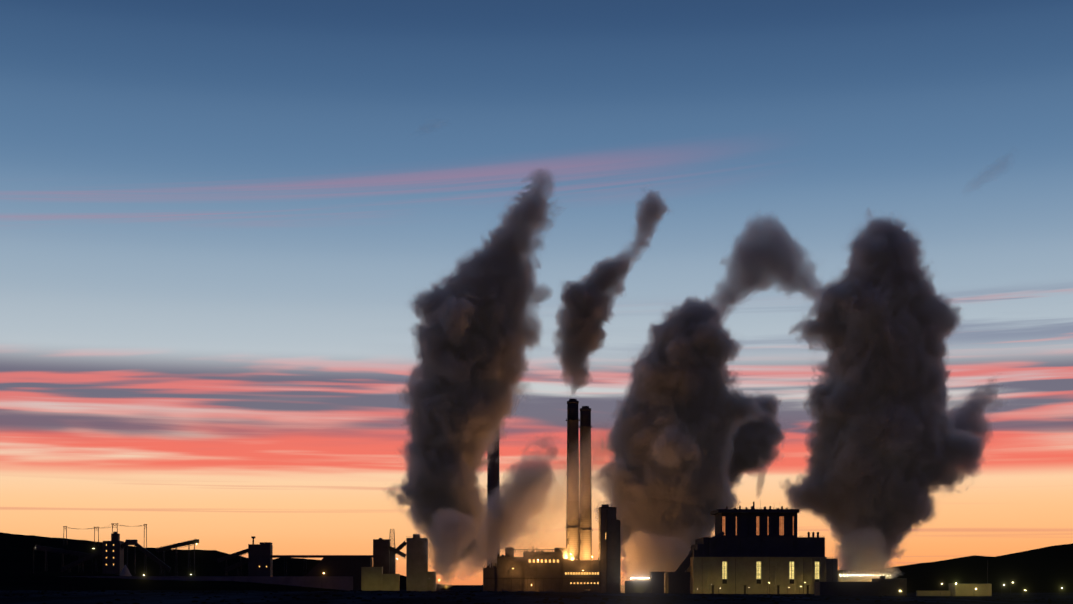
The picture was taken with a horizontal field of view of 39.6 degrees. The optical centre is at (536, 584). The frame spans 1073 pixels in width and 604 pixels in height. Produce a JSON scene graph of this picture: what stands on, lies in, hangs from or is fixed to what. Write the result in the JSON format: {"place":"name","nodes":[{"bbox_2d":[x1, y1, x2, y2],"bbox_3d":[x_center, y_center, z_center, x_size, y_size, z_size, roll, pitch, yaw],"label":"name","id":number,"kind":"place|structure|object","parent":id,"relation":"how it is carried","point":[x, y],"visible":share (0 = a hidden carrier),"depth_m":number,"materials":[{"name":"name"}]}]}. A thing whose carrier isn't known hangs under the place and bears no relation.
{"place":"outdoors","nodes":[
{"label":"outdoors","id":0,"kind":"place"},
{"bbox_2d":[0,532,353,590],"bbox_3d":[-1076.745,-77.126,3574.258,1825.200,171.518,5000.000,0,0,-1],"label":"hill","id":1,"kind":"structure","parent":0,"point":[22,563],"depth_m":1796.54,"materials":[{"name":"black soil"}]},
{"bbox_2d":[63,523,146,549],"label":"pylons","id":2,"kind":"object","parent":1,"relation":"on","point":[112,524],"visible":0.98,"depth_m":2083.70,"materials":[{"name":"metal"}]},
{"bbox_2d":[36,529,405,575],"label":"coal conveyors","id":3,"kind":"object","parent":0,"point":[96,555],"visible":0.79,"depth_m":1594.95,"materials":[{"name":"black metal"}]},
{"bbox_2d":[273,558,459,589],"bbox_3d":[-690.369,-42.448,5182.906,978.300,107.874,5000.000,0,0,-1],"label":"hill","id":4,"kind":"structure","parent":0,"point":[301,564],"depth_m":4525.02,"materials":[{"name":"black soil"}]},
{"bbox_2d":[406,534,435,590],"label":"silo building","id":5,"kind":"structure","parent":0,"point":[419,577],"depth_m":1474.34,"materials":[{"name":"grey concrete"}]},
{"bbox_2d":[0,590,1072,603],"bbox_3d":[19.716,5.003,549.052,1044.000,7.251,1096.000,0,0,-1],"label":"field","id":6,"kind":"structure","parent":0,"point":[251,597],"depth_m":310.66,"materials":[{"name":"dark soil"},{"name":"grass"}]},
{"bbox_2d":[4,589,1072,603],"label":"sage brush","id":7,"kind":"object","parent":6,"relation":"on","point":[560,602],"visible":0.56,"depth_m":314.99,"materials":[{"name":"black plant"}]},
{"bbox_2d":[0,0,1072,592],"label":"sky","id":8,"kind":"structure","parent":0,"point":[284,274],"materials":[{"name":"blue"}]},
{"bbox_2d":[483,547,600,592],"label":"boiler house","id":9,"kind":"structure","parent":0,"point":[509,568],"depth_m":1459.09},
{"bbox_2d":[529,533,605,583],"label":"windows","id":10,"kind":"structure","parent":9,"relation":"in","point":[585,573],"depth_m":1457.81,"materials":[{"name":"glass"}]},
{"bbox_2d":[590,557,590,591],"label":"sodium poles","id":11,"kind":"object","parent":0,"point":[590,574],"visible":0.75,"depth_m":1454.86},
{"bbox_2d":[400,585,1072,596],"bbox_3d":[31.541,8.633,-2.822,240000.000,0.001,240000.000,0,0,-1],"label":"ground","id":12,"kind":"structure","parent":0,"point":[470,587],"depth_m":1354.87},
{"bbox_2d":[120,565,131,575],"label":"stockpile","id":13,"kind":"object","parent":12,"relation":"on","point":[125,571],"visible":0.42,"depth_m":1554.28,"materials":[{"name":"black gravel"}]},
{"bbox_2d":[62,576,352,590],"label":"yard wall","id":14,"kind":"structure","parent":12,"relation":"on","point":[338,582],"depth_m":1471.40,"materials":[{"name":"concrete"}]},
{"bbox_2d":[103,532,395,575],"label":"towers","id":15,"kind":"structure","parent":12,"relation":"on","point":[261,553],"depth_m":1590.67,"materials":[{"name":"black concrete"}]},
{"bbox_2d":[305,558,372,590],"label":"conveyor building","id":16,"kind":"structure","parent":12,"relation":"on","point":[339,566],"depth_m":1562.53,"materials":[{"name":"metal"}]},
{"bbox_2d":[361,567,399,590],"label":"building","id":17,"kind":"structure","parent":12,"relation":"on","point":[374,578],"depth_m":1433.57,"materials":[{"name":"beige concrete"}]},
{"bbox_2d":[486,423,499,567],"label":"stack","id":18,"kind":"object","parent":12,"relation":"on","point":[493,480],"visible":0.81,"depth_m":1620.00,"materials":[{"name":"concrete"}]},
{"bbox_2d":[484,507,616,592],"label":"boiler steel","id":19,"kind":"object","parent":12,"relation":"on","point":[606,559],"visible":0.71,"depth_m":1457.10,"materials":[{"name":"black metal"}]},
{"bbox_2d":[565,399,580,559],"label":"stack","id":20,"kind":"object","parent":12,"relation":"on","point":[572,530],"visible":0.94,"depth_m":1492.33,"materials":[{"name":"concrete"}]},
{"bbox_2d":[579,406,592,559],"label":"stack","id":21,"kind":"object","parent":12,"relation":"on","point":[585,528],"visible":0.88,"depth_m":1547.64,"materials":[{"name":"concrete"}]},
{"bbox_2d":[599,504,620,592],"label":"bunker tower","id":22,"kind":"structure","parent":12,"relation":"on","point":[613,552],"depth_m":1458.41,"materials":[{"name":"concrete"}]},
{"bbox_2d":[625,572,664,593],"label":"building","id":23,"kind":"structure","parent":12,"relation":"on","point":[655,584],"depth_m":1440.74,"materials":[{"name":"grey concrete"}]},
{"bbox_2d":[665,502,824,593],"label":"hall","id":24,"kind":"structure","parent":12,"relation":"on","point":[746,541],"depth_m":1450.52,"materials":[{"name":"grey metal"}]},
{"bbox_2d":[722,516,793,534],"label":"hall louvres","id":25,"kind":"object","parent":24,"relation":"attached to","point":[781,525],"visible":0.96,"depth_m":1455.39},
{"bbox_2d":[687,557,837,593],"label":"hall","id":26,"kind":"structure","parent":12,"relation":"on","point":[705,573],"depth_m":1441.33,"materials":[{"name":"beige concrete"}]},
{"bbox_2d":[722,562,818,578],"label":"windows","id":27,"kind":"structure","parent":26,"relation":"in","point":[791,570],"depth_m":1441.54,"materials":[{"name":"glass"}]},
{"bbox_2d":[694,508,836,593],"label":"vents","id":28,"kind":"object","parent":12,"relation":"on","point":[724,580],"visible":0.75,"depth_m":1440.86,"materials":[{"name":"black metal"}]},
{"bbox_2d":[814,576,906,595],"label":"sheds","id":29,"kind":"object","parent":12,"relation":"on","point":[882,586],"visible":0.88,"depth_m":1152.33,"materials":[{"name":"grey"}]},
{"bbox_2d":[941,560,1059,595],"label":"lamp posts","id":30,"kind":"object","parent":12,"relation":"on","point":[1010,583],"visible":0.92,"depth_m":1164.83,"materials":[{"name":"black metal"}]},
{"bbox_2d":[838,570,890,581],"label":"steam","id":31,"kind":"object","parent":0,"point":[840,572],"depth_m":1544.12,"materials":[{"name":"beige"}]},
{"bbox_2d":[916,584,991,595],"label":"building","id":32,"kind":"structure","parent":0,"point":[970,589],"depth_m":1154.20,"materials":[{"name":"beige"}]},
{"bbox_2d":[884,543,1072,592],"bbox_3d":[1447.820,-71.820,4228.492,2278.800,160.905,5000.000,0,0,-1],"label":"hill","id":33,"kind":"structure","parent":0,"point":[1049,569],"depth_m":2693.14,"materials":[{"name":"black soil"}]}
]}

